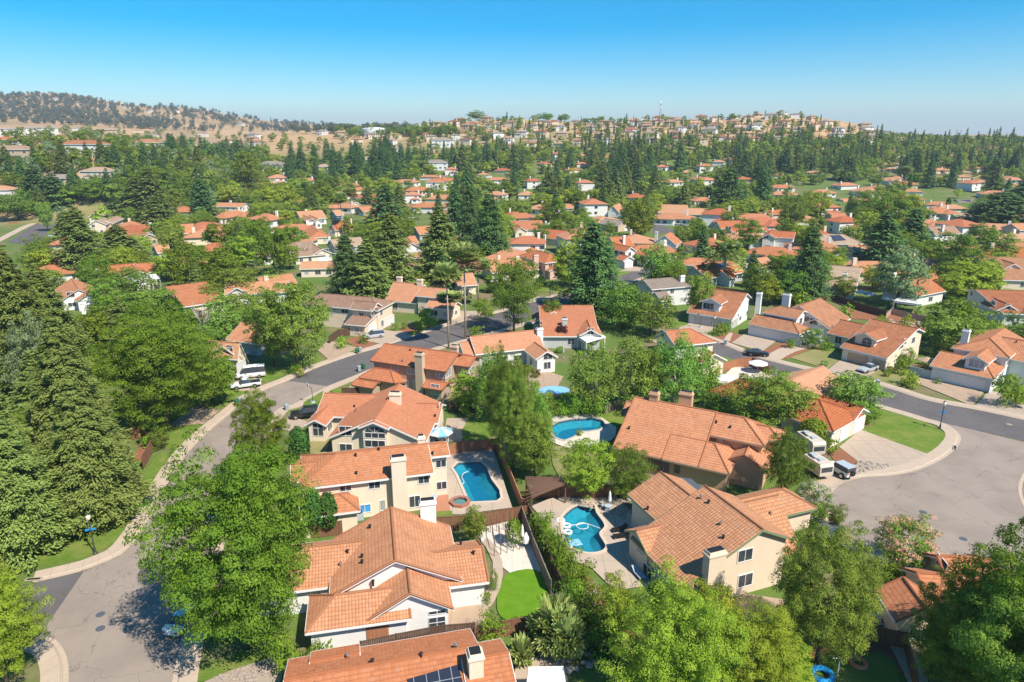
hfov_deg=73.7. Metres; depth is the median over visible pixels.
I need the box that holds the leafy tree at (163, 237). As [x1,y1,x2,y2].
[154,228,186,248]
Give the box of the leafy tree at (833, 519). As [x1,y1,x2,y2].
[826,502,848,527]
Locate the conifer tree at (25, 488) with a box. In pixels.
[0,415,79,575]
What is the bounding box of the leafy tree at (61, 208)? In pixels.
[52,206,67,217]
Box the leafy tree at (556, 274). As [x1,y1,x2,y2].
[552,259,578,284]
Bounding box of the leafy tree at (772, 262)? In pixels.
[764,250,793,276]
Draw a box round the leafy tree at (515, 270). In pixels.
[484,256,539,331]
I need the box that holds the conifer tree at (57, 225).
[47,212,75,241]
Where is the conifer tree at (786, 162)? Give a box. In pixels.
[777,145,793,173]
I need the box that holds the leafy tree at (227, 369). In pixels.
[190,353,241,405]
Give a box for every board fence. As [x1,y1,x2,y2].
[129,426,154,468]
[311,520,342,537]
[328,328,349,342]
[341,388,359,393]
[360,622,474,646]
[436,506,525,529]
[448,439,496,454]
[449,401,481,411]
[474,615,529,641]
[497,443,527,511]
[521,505,551,594]
[526,484,640,499]
[527,502,564,591]
[564,585,637,668]
[605,399,624,412]
[716,287,752,296]
[717,357,769,372]
[821,293,887,316]
[846,625,918,681]
[909,366,931,378]
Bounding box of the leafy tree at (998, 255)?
[987,248,1017,256]
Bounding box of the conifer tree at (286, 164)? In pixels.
[283,156,289,174]
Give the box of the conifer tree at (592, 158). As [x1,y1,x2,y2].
[586,146,599,168]
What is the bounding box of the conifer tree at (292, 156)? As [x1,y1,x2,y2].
[285,144,296,167]
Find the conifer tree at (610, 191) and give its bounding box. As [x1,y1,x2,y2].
[606,183,617,202]
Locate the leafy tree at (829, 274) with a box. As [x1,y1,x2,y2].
[820,267,837,281]
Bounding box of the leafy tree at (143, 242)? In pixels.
[128,232,153,250]
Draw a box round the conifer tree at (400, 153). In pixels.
[395,145,408,177]
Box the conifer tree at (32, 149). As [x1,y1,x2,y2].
[28,143,39,164]
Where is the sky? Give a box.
[0,0,1023,135]
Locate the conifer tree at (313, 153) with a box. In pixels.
[309,144,318,163]
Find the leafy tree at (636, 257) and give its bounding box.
[632,247,653,265]
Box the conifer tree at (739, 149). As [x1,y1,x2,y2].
[732,145,742,163]
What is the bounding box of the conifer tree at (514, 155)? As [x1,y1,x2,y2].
[505,142,519,168]
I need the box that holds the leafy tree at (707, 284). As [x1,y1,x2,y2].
[683,271,715,305]
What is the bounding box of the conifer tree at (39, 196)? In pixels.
[30,185,53,214]
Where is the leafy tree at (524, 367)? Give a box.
[509,352,539,408]
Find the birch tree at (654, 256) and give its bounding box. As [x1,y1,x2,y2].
[640,241,672,279]
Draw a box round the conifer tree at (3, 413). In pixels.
[0,392,43,472]
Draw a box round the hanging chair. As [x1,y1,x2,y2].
[522,531,535,543]
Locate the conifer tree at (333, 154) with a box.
[327,145,337,172]
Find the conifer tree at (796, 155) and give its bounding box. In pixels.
[792,150,799,168]
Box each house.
[0,125,25,136]
[0,136,20,144]
[0,145,35,160]
[0,185,20,198]
[23,124,59,135]
[28,261,97,283]
[39,174,80,184]
[49,237,65,248]
[55,278,96,313]
[63,140,110,156]
[79,167,117,180]
[88,126,117,136]
[88,213,123,232]
[95,262,156,289]
[105,218,146,229]
[107,222,157,234]
[127,230,158,245]
[136,139,164,147]
[152,244,169,256]
[160,281,222,313]
[174,203,190,215]
[180,223,192,238]
[183,227,228,244]
[193,219,222,230]
[197,132,208,136]
[202,242,227,251]
[208,339,249,373]
[210,139,230,142]
[213,200,249,211]
[214,207,251,223]
[224,279,288,303]
[225,321,266,355]
[244,132,261,138]
[244,497,489,649]
[245,135,259,142]
[248,139,265,145]
[248,250,272,264]
[249,211,286,228]
[255,273,296,290]
[262,161,284,170]
[268,172,286,182]
[271,220,316,234]
[283,628,515,681]
[286,241,333,264]
[290,434,449,537]
[293,235,318,245]
[295,209,326,228]
[298,176,316,183]
[299,261,334,276]
[301,293,394,336]
[303,226,330,243]
[304,383,445,451]
[317,129,327,134]
[318,164,329,173]
[321,201,359,213]
[326,236,363,255]
[328,218,352,236]
[330,209,343,220]
[334,130,347,136]
[346,194,375,205]
[351,137,362,143]
[351,343,482,402]
[354,206,375,215]
[356,187,363,193]
[366,132,377,138]
[385,276,461,319]
[388,132,401,139]
[389,138,396,144]
[393,178,419,186]
[402,237,422,260]
[403,190,421,203]
[404,185,430,195]
[408,225,430,243]
[411,202,446,212]
[420,174,438,179]
[425,193,450,203]
[426,134,436,141]
[426,178,447,190]
[428,159,448,170]
[431,137,453,147]
[439,175,453,182]
[445,166,456,175]
[447,119,459,126]
[451,133,459,139]
[452,272,477,294]
[455,117,465,123]
[458,326,558,372]
[459,137,472,145]
[460,122,474,130]
[477,172,489,177]
[481,115,493,122]
[482,255,540,281]
[484,189,507,201]
[485,122,497,128]
[485,245,526,259]
[487,176,508,183]
[490,132,503,138]
[494,167,511,173]
[501,208,532,222]
[502,136,514,142]
[505,119,516,127]
[508,232,545,251]
[511,220,542,237]
[514,129,528,137]
[518,189,532,199]
[519,250,563,279]
[525,176,543,188]
[526,123,537,130]
[526,140,536,146]
[529,201,548,214]
[529,210,569,223]
[531,305,602,349]
[534,129,548,136]
[536,161,551,167]
[540,229,567,247]
[542,120,552,126]
[550,151,560,159]
[553,141,563,149]
[554,227,600,254]
[555,130,567,138]
[556,124,565,130]
[563,167,579,172]
[563,200,573,210]
[571,119,580,125]
[573,139,583,145]
[575,161,586,166]
[575,178,594,190]
[578,195,609,216]
[583,124,594,132]
[589,213,618,222]
[594,122,604,129]
[594,131,605,138]
[599,218,630,231]
[600,120,610,125]
[606,125,619,131]
[607,203,622,217]
[607,235,636,268]
[612,389,785,491]
[623,126,638,131]
[623,129,634,136]
[624,471,817,609]
[626,229,655,245]
[627,191,646,199]
[630,119,641,125]
[630,240,680,264]
[635,274,690,308]
[640,123,653,130]
[642,130,658,137]
[642,136,658,144]
[652,115,662,119]
[652,118,663,124]
[652,211,694,225]
[655,231,681,248]
[655,328,726,373]
[656,204,708,218]
[657,163,672,170]
[661,178,683,186]
[663,119,676,126]
[669,130,682,136]
[672,118,682,123]
[672,135,683,142]
[675,125,687,132]
[681,257,718,267]
[683,234,722,251]
[684,260,745,286]
[687,123,698,129]
[687,288,762,329]
[690,175,713,184]
[690,196,710,205]
[695,114,707,119]
[695,162,712,172]
[699,137,708,144]
[701,206,733,226]
[702,126,717,134]
[705,365,869,446]
[707,123,718,128]
[709,115,721,122]
[712,134,726,140]
[712,159,724,166]
[712,220,768,234]
[720,228,763,248]
[723,136,737,144]
[726,118,738,123]
[733,125,745,132]
[734,211,775,219]
[735,131,748,137]
[736,175,750,183]
[742,257,771,279]
[743,115,753,121]
[746,122,762,129]
[746,244,797,260]
[748,136,760,143]
[748,214,785,230]
[748,293,850,345]
[752,112,762,117]
[759,208,783,217]
[761,229,795,246]
[764,112,777,119]
[771,183,795,191]
[772,125,781,131]
[772,189,797,197]
[776,213,818,225]
[777,118,791,126]
[783,237,838,255]
[789,112,799,118]
[789,126,803,131]
[794,226,829,241]
[797,118,810,123]
[806,114,814,120]
[806,171,818,174]
[806,188,835,197]
[807,232,863,246]
[809,122,820,128]
[813,203,840,217]
[817,119,833,127]
[823,265,861,298]
[824,210,845,218]
[825,213,859,233]
[827,132,844,138]
[827,318,924,370]
[831,181,859,189]
[832,126,845,132]
[835,198,859,201]
[836,257,910,282]
[842,244,868,260]
[848,185,874,196]
[858,121,871,126]
[859,125,873,130]
[866,184,888,189]
[875,177,901,184]
[875,552,1006,645]
[880,163,899,167]
[881,167,896,172]
[882,272,949,306]
[890,175,906,180]
[892,179,917,188]
[901,216,936,226]
[905,189,922,195]
[912,252,947,274]
[924,200,954,208]
[925,205,958,218]
[927,225,960,241]
[929,203,968,212]
[929,327,1023,392]
[935,215,983,237]
[936,167,949,173]
[943,213,972,220]
[952,175,970,179]
[953,199,973,202]
[955,178,980,190]
[966,167,984,171]
[966,289,1023,324]
[968,243,1023,256]
[970,256,1023,289]
[972,177,985,185]
[975,229,1023,244]
[976,189,1003,197]
[978,221,1011,232]
[1000,223,1023,235]
[1001,241,1023,246]
[1002,174,1021,183]
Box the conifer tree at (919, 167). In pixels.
[913,157,924,181]
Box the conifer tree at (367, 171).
[364,161,372,178]
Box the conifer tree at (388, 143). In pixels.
[386,139,392,152]
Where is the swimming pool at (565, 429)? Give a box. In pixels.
[549,417,607,440]
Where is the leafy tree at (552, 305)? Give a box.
[536,298,561,312]
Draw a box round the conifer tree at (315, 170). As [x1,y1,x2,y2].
[311,159,318,178]
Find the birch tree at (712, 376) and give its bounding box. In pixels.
[683,345,723,397]
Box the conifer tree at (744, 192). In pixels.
[740,186,749,212]
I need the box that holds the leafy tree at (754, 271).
[740,262,777,300]
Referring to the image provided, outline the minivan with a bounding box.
[363,329,383,338]
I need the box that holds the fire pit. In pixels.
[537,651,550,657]
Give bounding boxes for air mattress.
[569,539,582,546]
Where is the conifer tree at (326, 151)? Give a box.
[321,140,330,163]
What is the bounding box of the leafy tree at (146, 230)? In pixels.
[142,223,157,234]
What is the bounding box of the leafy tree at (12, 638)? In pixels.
[0,564,55,681]
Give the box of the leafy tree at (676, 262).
[647,253,687,277]
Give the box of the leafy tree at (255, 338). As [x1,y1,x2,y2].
[241,295,293,366]
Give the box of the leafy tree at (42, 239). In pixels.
[17,232,52,251]
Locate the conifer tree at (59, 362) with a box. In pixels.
[22,317,132,470]
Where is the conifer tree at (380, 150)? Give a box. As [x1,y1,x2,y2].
[378,143,385,165]
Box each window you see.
[66,291,74,297]
[68,302,76,306]
[225,345,233,352]
[312,423,323,435]
[315,270,320,274]
[327,421,332,432]
[338,426,352,435]
[339,443,352,450]
[339,485,351,491]
[341,309,348,313]
[354,327,358,332]
[360,503,370,512]
[364,426,385,438]
[364,440,385,446]
[368,481,380,489]
[379,499,385,510]
[391,365,398,371]
[392,303,397,308]
[407,367,414,374]
[409,495,420,507]
[413,380,415,390]
[418,475,429,484]
[428,609,445,615]
[428,615,445,631]
[430,383,439,394]
[431,310,437,315]
[435,459,446,467]
[436,372,443,378]
[436,480,446,489]
[445,367,451,378]
[543,352,552,359]
[543,361,550,369]
[567,339,574,344]
[587,328,593,334]
[636,539,643,556]
[642,561,652,579]
[647,458,658,470]
[654,565,672,590]
[657,460,669,472]
[673,465,680,473]
[703,302,713,309]
[709,437,716,442]
[717,438,723,443]
[737,547,753,563]
[737,572,753,588]
[792,422,804,431]
[809,317,818,325]
[834,336,841,343]
[861,337,871,346]
[908,628,924,639]
[935,553,947,569]
[968,358,984,368]
[1006,316,1015,321]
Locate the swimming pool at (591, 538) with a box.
[559,502,608,554]
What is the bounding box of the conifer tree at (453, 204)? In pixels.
[444,183,466,234]
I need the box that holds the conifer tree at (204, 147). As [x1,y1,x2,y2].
[202,138,210,155]
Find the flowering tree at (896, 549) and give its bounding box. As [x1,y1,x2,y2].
[872,512,943,568]
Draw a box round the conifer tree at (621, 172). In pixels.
[615,165,627,196]
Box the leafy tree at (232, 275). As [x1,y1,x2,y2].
[219,266,259,290]
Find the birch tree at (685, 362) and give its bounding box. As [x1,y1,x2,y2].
[645,328,707,402]
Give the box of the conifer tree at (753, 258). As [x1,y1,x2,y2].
[742,249,760,286]
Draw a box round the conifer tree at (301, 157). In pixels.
[295,148,310,177]
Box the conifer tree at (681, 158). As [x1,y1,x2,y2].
[672,141,687,170]
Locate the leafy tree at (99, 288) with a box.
[83,277,121,304]
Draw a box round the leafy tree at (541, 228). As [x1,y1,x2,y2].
[529,222,551,239]
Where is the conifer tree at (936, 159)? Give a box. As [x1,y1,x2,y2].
[932,151,939,167]
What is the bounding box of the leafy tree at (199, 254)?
[181,245,216,280]
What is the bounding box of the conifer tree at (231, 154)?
[228,146,235,161]
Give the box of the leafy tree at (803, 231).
[796,222,821,246]
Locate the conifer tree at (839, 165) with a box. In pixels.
[831,154,844,180]
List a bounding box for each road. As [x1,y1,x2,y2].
[0,571,83,637]
[7,224,53,244]
[42,537,139,681]
[120,381,326,681]
[289,300,541,385]
[528,250,690,307]
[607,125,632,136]
[652,224,677,233]
[655,328,927,417]
[829,423,1023,571]
[928,401,1023,440]
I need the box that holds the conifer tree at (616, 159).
[610,152,620,177]
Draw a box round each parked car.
[162,604,193,635]
[290,404,317,419]
[746,348,769,356]
[809,521,844,539]
[857,363,878,372]
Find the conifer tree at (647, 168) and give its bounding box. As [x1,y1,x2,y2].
[643,156,650,175]
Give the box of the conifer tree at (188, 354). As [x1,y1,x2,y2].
[163,323,201,387]
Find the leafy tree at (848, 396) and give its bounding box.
[821,370,895,416]
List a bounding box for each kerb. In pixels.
[32,306,519,581]
[35,638,62,681]
[39,635,68,681]
[43,297,542,577]
[172,320,531,681]
[177,422,269,681]
[654,339,960,558]
[679,327,1023,419]
[828,434,957,518]
[1018,473,1023,505]
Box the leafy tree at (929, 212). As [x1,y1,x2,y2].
[919,208,936,218]
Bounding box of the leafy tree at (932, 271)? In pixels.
[918,269,940,273]
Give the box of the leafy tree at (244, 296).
[219,291,255,317]
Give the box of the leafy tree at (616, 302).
[592,280,650,328]
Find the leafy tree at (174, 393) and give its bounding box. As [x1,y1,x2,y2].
[81,297,232,430]
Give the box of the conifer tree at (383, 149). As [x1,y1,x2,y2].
[379,147,389,168]
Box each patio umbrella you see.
[430,426,452,437]
[520,524,524,547]
[717,374,734,382]
[749,360,767,371]
[855,290,865,298]
[863,292,876,300]
[881,296,893,304]
[917,357,933,368]
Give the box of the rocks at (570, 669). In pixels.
[550,647,594,673]
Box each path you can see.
[478,538,502,610]
[724,333,732,340]
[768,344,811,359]
[890,642,927,681]
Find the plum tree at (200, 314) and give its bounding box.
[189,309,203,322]
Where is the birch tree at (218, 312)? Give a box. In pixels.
[200,291,241,340]
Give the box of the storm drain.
[24,577,42,581]
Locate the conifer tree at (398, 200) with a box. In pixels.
[393,184,407,209]
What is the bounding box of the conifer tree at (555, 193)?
[552,189,559,210]
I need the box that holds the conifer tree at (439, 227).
[413,206,474,287]
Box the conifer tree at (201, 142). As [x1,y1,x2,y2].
[197,135,203,151]
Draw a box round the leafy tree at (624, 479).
[598,442,656,500]
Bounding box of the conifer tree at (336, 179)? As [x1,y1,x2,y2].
[332,174,342,190]
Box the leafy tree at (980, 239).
[969,225,1023,253]
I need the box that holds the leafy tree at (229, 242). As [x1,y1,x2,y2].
[215,235,251,260]
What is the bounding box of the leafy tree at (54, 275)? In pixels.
[43,269,65,289]
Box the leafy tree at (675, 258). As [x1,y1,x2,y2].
[663,252,686,267]
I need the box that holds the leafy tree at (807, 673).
[763,636,816,681]
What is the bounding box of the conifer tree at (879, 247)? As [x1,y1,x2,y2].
[853,212,909,261]
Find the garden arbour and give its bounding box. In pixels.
[490,510,519,555]
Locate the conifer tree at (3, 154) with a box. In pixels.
[0,144,16,172]
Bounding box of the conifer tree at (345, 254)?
[318,234,357,294]
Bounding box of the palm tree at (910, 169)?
[900,166,913,182]
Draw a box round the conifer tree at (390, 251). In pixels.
[369,213,426,288]
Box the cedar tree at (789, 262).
[777,258,797,277]
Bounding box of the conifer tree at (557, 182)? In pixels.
[550,173,566,202]
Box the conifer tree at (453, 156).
[448,144,457,166]
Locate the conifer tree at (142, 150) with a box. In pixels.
[136,142,149,166]
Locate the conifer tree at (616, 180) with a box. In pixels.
[606,169,626,202]
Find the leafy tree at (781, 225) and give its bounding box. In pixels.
[775,220,789,230]
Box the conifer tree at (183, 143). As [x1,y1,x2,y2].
[178,132,187,153]
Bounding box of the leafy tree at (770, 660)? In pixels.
[707,594,803,681]
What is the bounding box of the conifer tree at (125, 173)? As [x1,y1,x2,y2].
[121,168,128,182]
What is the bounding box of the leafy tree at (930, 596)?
[900,560,1023,681]
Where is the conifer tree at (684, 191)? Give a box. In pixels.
[675,182,691,207]
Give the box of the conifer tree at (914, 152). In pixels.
[910,146,917,160]
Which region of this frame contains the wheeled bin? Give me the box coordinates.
[283,403,288,409]
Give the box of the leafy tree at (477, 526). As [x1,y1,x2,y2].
[459,504,488,540]
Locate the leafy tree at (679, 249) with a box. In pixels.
[674,245,695,258]
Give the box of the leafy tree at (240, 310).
[234,306,254,322]
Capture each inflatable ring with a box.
[563,522,570,528]
[564,529,571,534]
[810,665,835,681]
[849,656,868,670]
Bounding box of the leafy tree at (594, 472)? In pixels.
[556,437,615,500]
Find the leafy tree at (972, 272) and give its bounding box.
[962,262,990,283]
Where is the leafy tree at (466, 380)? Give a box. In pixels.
[448,365,484,410]
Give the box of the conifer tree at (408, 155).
[406,148,411,163]
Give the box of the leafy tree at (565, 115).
[558,114,570,121]
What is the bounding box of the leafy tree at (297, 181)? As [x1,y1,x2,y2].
[282,177,312,197]
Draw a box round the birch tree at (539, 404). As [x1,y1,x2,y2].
[519,380,553,454]
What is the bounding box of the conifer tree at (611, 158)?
[605,151,615,170]
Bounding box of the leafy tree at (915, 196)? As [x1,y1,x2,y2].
[888,186,924,215]
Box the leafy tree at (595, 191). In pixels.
[587,187,609,198]
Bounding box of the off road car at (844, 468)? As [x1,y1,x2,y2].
[831,460,855,478]
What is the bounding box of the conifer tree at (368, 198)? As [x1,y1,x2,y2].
[362,183,374,203]
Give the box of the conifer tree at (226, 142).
[224,136,230,150]
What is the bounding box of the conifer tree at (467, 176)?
[460,168,474,196]
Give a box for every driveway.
[170,408,220,425]
[238,377,261,390]
[282,416,306,431]
[319,340,356,360]
[367,330,408,343]
[449,311,495,322]
[621,267,642,270]
[679,323,715,334]
[732,334,774,350]
[803,474,850,520]
[828,359,878,377]
[839,430,926,466]
[917,376,983,405]
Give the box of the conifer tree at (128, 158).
[123,148,137,173]
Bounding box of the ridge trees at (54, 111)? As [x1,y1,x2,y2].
[0,91,411,134]
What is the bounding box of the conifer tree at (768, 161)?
[766,155,773,176]
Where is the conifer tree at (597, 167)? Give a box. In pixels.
[590,160,601,182]
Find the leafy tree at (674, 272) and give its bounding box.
[662,265,690,281]
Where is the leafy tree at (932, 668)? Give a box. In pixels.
[908,607,961,681]
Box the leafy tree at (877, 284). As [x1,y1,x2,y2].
[866,268,898,291]
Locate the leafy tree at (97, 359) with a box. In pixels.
[80,356,105,377]
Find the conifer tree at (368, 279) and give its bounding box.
[340,239,393,298]
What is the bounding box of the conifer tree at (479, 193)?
[477,189,482,201]
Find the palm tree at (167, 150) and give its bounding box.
[164,148,170,158]
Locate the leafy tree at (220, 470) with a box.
[211,441,280,537]
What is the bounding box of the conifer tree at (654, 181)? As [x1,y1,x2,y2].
[645,172,661,195]
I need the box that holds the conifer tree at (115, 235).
[98,224,153,259]
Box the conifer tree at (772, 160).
[768,150,777,173]
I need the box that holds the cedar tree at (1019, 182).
[1015,176,1023,192]
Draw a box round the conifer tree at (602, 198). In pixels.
[598,183,610,213]
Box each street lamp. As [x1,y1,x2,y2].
[85,513,97,554]
[938,401,946,429]
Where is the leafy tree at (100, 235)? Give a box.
[88,232,107,245]
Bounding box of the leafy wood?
[0,130,1023,328]
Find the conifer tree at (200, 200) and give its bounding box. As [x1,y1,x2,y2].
[185,175,218,220]
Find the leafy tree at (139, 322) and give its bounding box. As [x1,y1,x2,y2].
[131,313,147,328]
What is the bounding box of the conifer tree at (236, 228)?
[231,221,241,235]
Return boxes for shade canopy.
[526,666,565,681]
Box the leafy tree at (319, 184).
[299,180,335,205]
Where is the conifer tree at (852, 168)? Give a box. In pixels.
[844,156,859,181]
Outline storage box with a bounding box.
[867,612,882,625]
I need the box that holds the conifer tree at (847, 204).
[844,194,852,211]
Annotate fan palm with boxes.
[525,591,576,656]
[546,603,589,660]
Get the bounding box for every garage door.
[236,359,245,371]
[318,255,330,260]
[368,322,376,331]
[384,314,394,327]
[617,260,624,268]
[625,261,630,267]
[693,315,712,326]
[710,318,721,326]
[730,317,737,329]
[748,326,759,336]
[759,328,780,341]
[778,332,801,345]
[839,425,848,442]
[846,351,869,364]
[852,417,863,434]
[871,357,886,370]
[933,369,951,382]
[951,373,985,390]
[988,376,998,392]
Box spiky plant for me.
[509,632,534,668]
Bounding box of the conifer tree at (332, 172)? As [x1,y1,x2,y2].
[327,159,337,178]
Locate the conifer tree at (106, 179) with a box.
[100,168,115,200]
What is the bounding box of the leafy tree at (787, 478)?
[760,425,820,487]
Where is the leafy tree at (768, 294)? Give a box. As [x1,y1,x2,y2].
[752,276,786,304]
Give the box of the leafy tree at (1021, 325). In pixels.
[1000,308,1023,337]
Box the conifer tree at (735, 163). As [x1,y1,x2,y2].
[731,157,738,175]
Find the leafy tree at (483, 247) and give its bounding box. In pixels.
[476,245,492,257]
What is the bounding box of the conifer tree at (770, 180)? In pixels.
[766,170,775,195]
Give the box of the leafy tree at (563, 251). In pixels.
[552,240,580,287]
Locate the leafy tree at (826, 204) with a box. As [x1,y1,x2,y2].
[805,191,833,218]
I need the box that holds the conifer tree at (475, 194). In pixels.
[469,188,478,201]
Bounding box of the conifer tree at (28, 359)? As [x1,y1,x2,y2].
[6,350,41,440]
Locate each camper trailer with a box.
[793,430,826,453]
[799,452,833,476]
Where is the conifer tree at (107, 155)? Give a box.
[104,147,111,165]
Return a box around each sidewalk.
[0,223,35,241]
[20,639,60,681]
[34,297,540,576]
[179,321,531,681]
[531,265,641,302]
[621,274,649,284]
[647,339,956,568]
[681,326,1023,417]
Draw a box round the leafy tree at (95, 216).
[90,205,111,222]
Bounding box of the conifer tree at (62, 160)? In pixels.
[53,145,72,172]
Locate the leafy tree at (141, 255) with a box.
[132,251,148,262]
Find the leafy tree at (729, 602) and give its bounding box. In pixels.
[672,576,757,646]
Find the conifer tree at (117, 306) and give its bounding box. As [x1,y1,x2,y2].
[99,296,148,377]
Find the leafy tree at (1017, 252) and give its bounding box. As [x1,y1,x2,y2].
[1000,250,1019,256]
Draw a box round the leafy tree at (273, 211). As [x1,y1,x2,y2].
[268,209,284,214]
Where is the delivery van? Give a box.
[236,364,264,378]
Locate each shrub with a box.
[139,432,154,449]
[148,424,169,451]
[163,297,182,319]
[261,626,303,680]
[287,426,310,455]
[289,362,299,373]
[293,364,304,377]
[299,637,321,655]
[302,488,322,533]
[316,638,333,648]
[319,491,337,528]
[334,335,350,348]
[357,333,368,343]
[391,323,399,330]
[414,320,425,333]
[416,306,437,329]
[455,285,473,303]
[458,401,472,416]
[468,325,488,335]
[472,297,494,320]
[476,605,511,641]
[480,592,491,605]
[490,568,498,590]
[505,517,521,543]
[528,510,555,535]
[533,281,542,289]
[533,395,558,417]
[535,275,545,283]
[535,519,563,548]
[539,532,575,569]
[541,389,565,408]
[546,281,554,286]
[550,543,582,578]
[550,576,584,605]
[552,284,559,290]
[555,391,584,416]
[556,346,562,351]
[558,557,597,595]
[570,585,608,635]
[576,350,582,356]
[576,427,583,436]
[579,395,611,418]
[581,576,604,602]
[581,604,625,661]
[594,308,603,321]
[696,386,724,408]
[709,388,738,413]
[710,321,726,335]
[724,320,732,332]
[733,405,771,425]
[785,338,800,347]
[791,289,811,305]
[791,652,819,681]
[793,478,825,504]
[798,417,828,439]
[799,322,828,347]
[801,330,811,345]
[810,500,827,522]
[814,484,836,510]
[815,340,833,351]
[824,437,840,453]
[838,302,854,316]
[843,610,871,648]
[865,413,874,423]
[870,409,883,418]
[874,556,910,583]
[876,315,890,321]
[881,369,891,376]
[885,366,894,371]
[892,354,908,372]
[897,368,915,386]
[899,312,916,325]
[899,347,916,367]
[901,373,920,388]
[908,173,912,188]
[913,304,927,314]
[915,319,934,339]
[932,377,942,383]
[938,346,950,351]
[945,198,951,204]
[975,319,998,329]
[989,318,1008,329]
[991,373,1023,408]
[1009,384,1023,402]
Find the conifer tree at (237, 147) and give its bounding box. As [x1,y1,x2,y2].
[234,140,240,151]
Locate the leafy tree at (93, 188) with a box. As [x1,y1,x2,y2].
[66,178,105,202]
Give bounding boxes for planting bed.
[133,444,148,461]
[305,440,329,453]
[346,336,375,347]
[398,322,443,334]
[580,578,632,640]
[715,332,740,342]
[764,343,816,358]
[806,625,904,674]
[829,448,857,463]
[845,306,879,320]
[884,314,925,329]
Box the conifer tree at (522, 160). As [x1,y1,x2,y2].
[517,152,528,171]
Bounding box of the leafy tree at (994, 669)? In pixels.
[948,561,1023,681]
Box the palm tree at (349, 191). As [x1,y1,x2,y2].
[342,187,358,223]
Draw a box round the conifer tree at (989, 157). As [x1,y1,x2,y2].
[982,149,993,170]
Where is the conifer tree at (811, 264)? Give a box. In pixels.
[781,226,835,302]
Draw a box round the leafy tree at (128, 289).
[118,287,139,300]
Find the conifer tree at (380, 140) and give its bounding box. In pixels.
[377,137,384,155]
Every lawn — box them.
[8,453,167,566]
[50,192,175,215]
[154,424,202,447]
[197,645,267,681]
[208,388,244,408]
[260,366,286,381]
[298,352,322,367]
[303,391,322,404]
[330,387,345,392]
[436,511,452,519]
[462,416,494,443]
[497,569,547,620]
[533,286,570,292]
[551,446,607,492]
[599,410,622,426]
[617,269,629,275]
[666,317,688,328]
[705,328,722,336]
[790,347,841,368]
[826,652,899,681]
[862,409,944,452]
[867,370,906,385]
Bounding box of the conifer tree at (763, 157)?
[760,153,768,167]
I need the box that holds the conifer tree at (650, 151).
[646,145,655,168]
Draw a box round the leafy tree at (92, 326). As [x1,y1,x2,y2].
[72,303,120,354]
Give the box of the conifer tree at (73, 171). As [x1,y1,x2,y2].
[70,166,79,183]
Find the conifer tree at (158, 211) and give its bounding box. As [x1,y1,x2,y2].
[137,196,177,224]
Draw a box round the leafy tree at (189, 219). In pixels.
[169,215,195,226]
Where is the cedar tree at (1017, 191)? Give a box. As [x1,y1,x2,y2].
[993,183,1023,202]
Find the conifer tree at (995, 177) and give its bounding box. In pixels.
[983,158,1005,190]
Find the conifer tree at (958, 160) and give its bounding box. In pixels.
[949,150,964,174]
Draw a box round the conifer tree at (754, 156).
[749,150,755,168]
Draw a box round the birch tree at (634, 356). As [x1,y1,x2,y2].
[599,334,663,409]
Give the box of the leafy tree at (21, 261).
[13,241,58,267]
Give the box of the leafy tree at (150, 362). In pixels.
[128,344,171,386]
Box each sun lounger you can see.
[611,523,627,531]
[612,532,629,538]
[631,564,645,579]
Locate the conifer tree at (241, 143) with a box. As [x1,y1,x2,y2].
[238,138,243,150]
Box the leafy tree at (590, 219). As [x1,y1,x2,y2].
[578,217,599,225]
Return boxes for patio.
[436,494,449,510]
[442,418,468,441]
[446,447,511,513]
[448,605,485,629]
[477,521,540,572]
[514,656,567,681]
[526,372,562,399]
[530,492,653,588]
[547,414,615,446]
[714,594,783,624]
[718,367,764,385]
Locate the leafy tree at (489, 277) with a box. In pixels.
[483,271,505,290]
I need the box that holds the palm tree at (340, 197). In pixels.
[331,190,347,234]
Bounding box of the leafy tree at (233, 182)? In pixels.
[228,180,245,189]
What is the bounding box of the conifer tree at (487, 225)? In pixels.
[468,192,512,255]
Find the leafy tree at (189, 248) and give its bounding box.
[179,241,200,256]
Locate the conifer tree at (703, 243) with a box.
[693,226,710,257]
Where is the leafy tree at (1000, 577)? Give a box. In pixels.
[925,516,1023,681]
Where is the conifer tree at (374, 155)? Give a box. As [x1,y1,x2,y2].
[369,144,379,170]
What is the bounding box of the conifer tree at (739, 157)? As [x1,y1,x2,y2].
[737,151,743,175]
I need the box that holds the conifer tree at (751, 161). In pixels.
[743,152,753,176]
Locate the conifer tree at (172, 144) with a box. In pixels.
[169,138,178,159]
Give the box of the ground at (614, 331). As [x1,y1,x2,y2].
[0,93,1023,681]
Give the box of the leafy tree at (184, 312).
[169,305,199,330]
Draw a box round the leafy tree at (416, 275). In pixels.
[396,269,424,281]
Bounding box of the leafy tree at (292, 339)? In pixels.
[247,268,332,366]
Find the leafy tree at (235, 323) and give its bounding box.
[216,317,240,333]
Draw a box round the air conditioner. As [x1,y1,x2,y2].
[357,511,363,520]
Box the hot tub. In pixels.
[450,495,470,507]
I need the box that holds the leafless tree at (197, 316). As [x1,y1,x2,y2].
[191,303,211,329]
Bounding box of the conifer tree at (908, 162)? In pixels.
[901,157,910,177]
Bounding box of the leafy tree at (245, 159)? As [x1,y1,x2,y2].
[230,149,268,189]
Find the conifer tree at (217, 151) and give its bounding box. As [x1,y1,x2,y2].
[214,143,221,156]
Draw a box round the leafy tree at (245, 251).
[226,230,258,267]
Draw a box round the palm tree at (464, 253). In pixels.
[444,241,481,338]
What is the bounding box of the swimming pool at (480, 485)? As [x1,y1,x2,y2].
[450,460,502,502]
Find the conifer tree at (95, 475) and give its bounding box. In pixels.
[32,380,156,537]
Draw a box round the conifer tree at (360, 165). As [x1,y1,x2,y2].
[355,156,364,176]
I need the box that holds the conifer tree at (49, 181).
[33,173,77,205]

